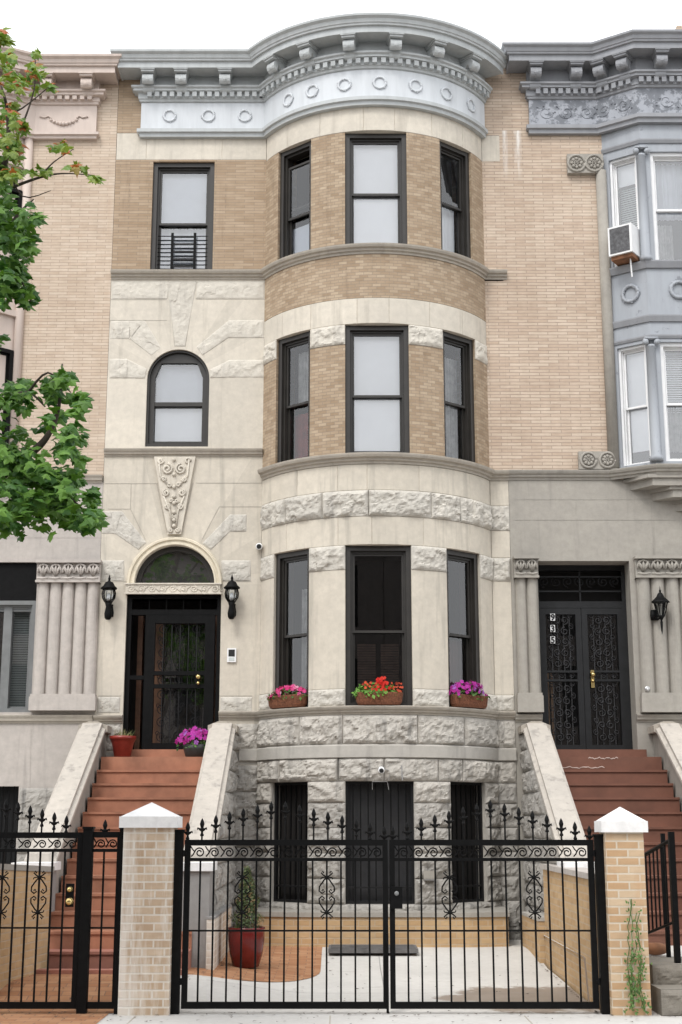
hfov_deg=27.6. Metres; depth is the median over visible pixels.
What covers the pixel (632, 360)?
window
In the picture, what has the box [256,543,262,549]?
security camera
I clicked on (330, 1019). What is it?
sidewalk joint
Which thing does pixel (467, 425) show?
window
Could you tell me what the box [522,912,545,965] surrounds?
brick wall
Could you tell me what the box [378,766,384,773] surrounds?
security camera
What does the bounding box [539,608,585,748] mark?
iron door
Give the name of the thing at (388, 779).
cable
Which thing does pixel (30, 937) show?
brick wall
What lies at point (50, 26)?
sky
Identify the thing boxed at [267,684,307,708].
flower box
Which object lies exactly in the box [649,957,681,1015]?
stone step
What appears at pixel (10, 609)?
window
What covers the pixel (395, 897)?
iron gate
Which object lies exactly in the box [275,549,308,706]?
window
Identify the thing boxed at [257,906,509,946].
brick ledge
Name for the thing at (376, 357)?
window
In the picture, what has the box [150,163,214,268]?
window
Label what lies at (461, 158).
window
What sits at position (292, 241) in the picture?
window
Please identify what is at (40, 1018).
brick sidewalk
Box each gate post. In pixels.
[76,827,95,1013]
[114,828,123,1013]
[170,830,186,1013]
[591,834,609,1014]
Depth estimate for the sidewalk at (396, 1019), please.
12.60 m
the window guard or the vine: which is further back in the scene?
the window guard
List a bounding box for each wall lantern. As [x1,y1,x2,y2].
[101,574,116,619]
[224,575,239,618]
[650,588,669,632]
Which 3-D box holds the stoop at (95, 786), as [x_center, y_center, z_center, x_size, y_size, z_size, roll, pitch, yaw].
[-2.567,4.057,17.322,2.268,3.120,5.020,0,-13,0]
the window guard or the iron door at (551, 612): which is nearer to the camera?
the iron door at (551, 612)
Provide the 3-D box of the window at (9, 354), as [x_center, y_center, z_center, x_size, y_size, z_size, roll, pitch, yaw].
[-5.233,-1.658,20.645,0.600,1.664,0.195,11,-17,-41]
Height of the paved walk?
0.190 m
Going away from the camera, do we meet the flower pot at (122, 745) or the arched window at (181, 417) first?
the flower pot at (122, 745)
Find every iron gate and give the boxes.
[0,799,82,1008]
[181,801,388,1012]
[388,800,599,1008]
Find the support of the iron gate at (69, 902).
attached to the gate post at (83, 949)
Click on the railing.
(661, 846)
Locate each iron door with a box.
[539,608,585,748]
[581,608,628,748]
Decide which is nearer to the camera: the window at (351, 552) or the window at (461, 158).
the window at (351, 552)
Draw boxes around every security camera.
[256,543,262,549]
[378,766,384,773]
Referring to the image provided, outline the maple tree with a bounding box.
[0,27,109,541]
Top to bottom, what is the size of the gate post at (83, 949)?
1.708 m
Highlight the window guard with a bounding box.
[157,233,207,268]
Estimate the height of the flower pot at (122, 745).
0.407 m
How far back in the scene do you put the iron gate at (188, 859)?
13.20 m
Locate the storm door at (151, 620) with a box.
[142,615,214,748]
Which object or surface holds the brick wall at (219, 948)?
on the paved walk
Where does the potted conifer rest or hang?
on the paved walk
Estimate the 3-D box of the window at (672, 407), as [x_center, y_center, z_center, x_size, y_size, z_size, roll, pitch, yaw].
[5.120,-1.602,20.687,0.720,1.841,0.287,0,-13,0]
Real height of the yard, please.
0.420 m
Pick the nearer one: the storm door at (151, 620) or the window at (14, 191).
the storm door at (151, 620)
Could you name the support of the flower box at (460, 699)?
on the row house at (307, 382)
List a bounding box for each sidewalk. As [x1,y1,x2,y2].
[0,1013,108,1023]
[97,1014,681,1023]
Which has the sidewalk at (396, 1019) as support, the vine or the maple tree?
the maple tree
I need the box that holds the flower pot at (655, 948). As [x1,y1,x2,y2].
[648,942,665,954]
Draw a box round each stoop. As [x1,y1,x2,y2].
[11,721,238,974]
[518,721,681,945]
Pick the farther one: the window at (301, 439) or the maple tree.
the window at (301, 439)
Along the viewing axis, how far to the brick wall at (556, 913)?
14.99 m
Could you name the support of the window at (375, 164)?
in the row house at (307, 382)
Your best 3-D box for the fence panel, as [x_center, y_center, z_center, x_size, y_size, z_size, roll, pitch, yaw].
[-2.258,3.809,13.185,0.259,1.733,0.046,0,-13,0]
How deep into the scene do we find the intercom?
20.00 m
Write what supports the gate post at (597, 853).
on the sidewalk at (396, 1019)
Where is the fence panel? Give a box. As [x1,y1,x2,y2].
[86,819,119,1008]
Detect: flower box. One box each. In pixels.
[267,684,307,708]
[352,676,402,704]
[449,680,490,708]
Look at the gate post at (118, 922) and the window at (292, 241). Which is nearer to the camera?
the gate post at (118, 922)
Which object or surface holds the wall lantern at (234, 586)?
attached to the row house at (307, 382)
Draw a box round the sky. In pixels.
[0,0,681,53]
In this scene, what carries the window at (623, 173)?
in the row house at (590, 141)
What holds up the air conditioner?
attached to the row house at (590, 141)
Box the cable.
[372,765,402,789]
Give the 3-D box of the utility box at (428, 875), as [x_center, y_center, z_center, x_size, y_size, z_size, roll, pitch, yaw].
[1.176,4.831,18.431,0.160,0.125,0.095,0,-13,0]
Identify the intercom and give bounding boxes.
[227,648,235,661]
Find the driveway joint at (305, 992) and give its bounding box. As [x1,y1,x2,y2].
[218,957,382,992]
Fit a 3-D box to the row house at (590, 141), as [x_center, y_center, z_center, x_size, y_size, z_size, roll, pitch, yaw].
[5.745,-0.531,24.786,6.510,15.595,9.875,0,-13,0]
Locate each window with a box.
[0,347,13,443]
[0,601,35,711]
[8,188,21,255]
[145,350,208,446]
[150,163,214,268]
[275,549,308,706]
[277,331,309,462]
[279,141,310,258]
[345,134,406,243]
[345,326,409,452]
[345,546,412,705]
[439,141,470,257]
[443,331,474,461]
[447,549,479,706]
[610,154,638,266]
[618,344,650,465]
[650,153,681,259]
[660,343,681,460]
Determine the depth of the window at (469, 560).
19.83 m
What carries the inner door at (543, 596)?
in the row house at (590, 141)
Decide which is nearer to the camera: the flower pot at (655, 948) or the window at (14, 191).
the flower pot at (655, 948)
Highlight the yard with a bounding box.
[518,921,681,1013]
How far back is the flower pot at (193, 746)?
19.18 m
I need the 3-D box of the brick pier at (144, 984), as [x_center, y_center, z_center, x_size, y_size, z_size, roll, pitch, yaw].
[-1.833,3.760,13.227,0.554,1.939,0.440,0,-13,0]
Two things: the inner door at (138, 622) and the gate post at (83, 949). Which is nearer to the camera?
the gate post at (83, 949)
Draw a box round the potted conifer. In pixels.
[228,865,264,967]
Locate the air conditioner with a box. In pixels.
[608,222,640,276]
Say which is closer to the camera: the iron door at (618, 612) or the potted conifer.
the potted conifer
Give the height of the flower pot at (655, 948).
0.127 m
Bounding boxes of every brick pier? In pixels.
[117,802,182,1015]
[594,807,651,1015]
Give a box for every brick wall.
[0,864,54,989]
[206,905,231,969]
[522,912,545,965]
[540,864,599,1011]
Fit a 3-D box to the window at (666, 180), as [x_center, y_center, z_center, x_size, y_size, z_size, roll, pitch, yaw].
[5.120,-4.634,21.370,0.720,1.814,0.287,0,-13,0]
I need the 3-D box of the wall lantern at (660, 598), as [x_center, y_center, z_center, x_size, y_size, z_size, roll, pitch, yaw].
[4.604,1.413,19.959,0.270,0.720,0.294,0,-13,0]
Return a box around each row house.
[0,46,121,863]
[93,12,520,939]
[497,26,681,911]
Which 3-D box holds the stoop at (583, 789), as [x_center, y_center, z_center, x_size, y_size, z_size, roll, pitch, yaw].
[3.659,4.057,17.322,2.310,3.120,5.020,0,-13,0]
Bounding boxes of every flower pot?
[110,728,135,756]
[175,726,207,756]
[648,942,665,954]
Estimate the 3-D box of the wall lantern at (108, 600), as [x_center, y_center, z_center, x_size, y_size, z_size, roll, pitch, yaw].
[-3.360,1.231,20.080,0.240,0.670,0.293,0,-13,0]
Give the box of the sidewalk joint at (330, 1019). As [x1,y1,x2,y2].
[127,1016,532,1023]
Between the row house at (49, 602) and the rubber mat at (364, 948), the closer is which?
the rubber mat at (364, 948)
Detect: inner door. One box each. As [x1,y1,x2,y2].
[129,601,216,748]
[538,572,621,744]
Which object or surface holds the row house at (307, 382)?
on the ground
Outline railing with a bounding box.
[644,832,680,962]
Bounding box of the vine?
[623,899,651,1014]
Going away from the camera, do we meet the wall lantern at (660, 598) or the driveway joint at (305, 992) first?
the driveway joint at (305, 992)
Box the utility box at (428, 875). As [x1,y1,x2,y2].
[424,871,433,879]
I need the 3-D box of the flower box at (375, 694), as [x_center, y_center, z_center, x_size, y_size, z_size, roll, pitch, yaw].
[0.494,2.440,18.927,0.718,0.389,0.326,0,-13,0]
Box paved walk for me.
[0,946,321,1012]
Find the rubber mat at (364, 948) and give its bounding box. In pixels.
[328,944,417,952]
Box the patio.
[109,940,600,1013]
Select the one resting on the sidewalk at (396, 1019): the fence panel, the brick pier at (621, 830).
the brick pier at (621, 830)
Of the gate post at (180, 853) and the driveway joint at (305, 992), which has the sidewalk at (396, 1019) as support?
the gate post at (180, 853)

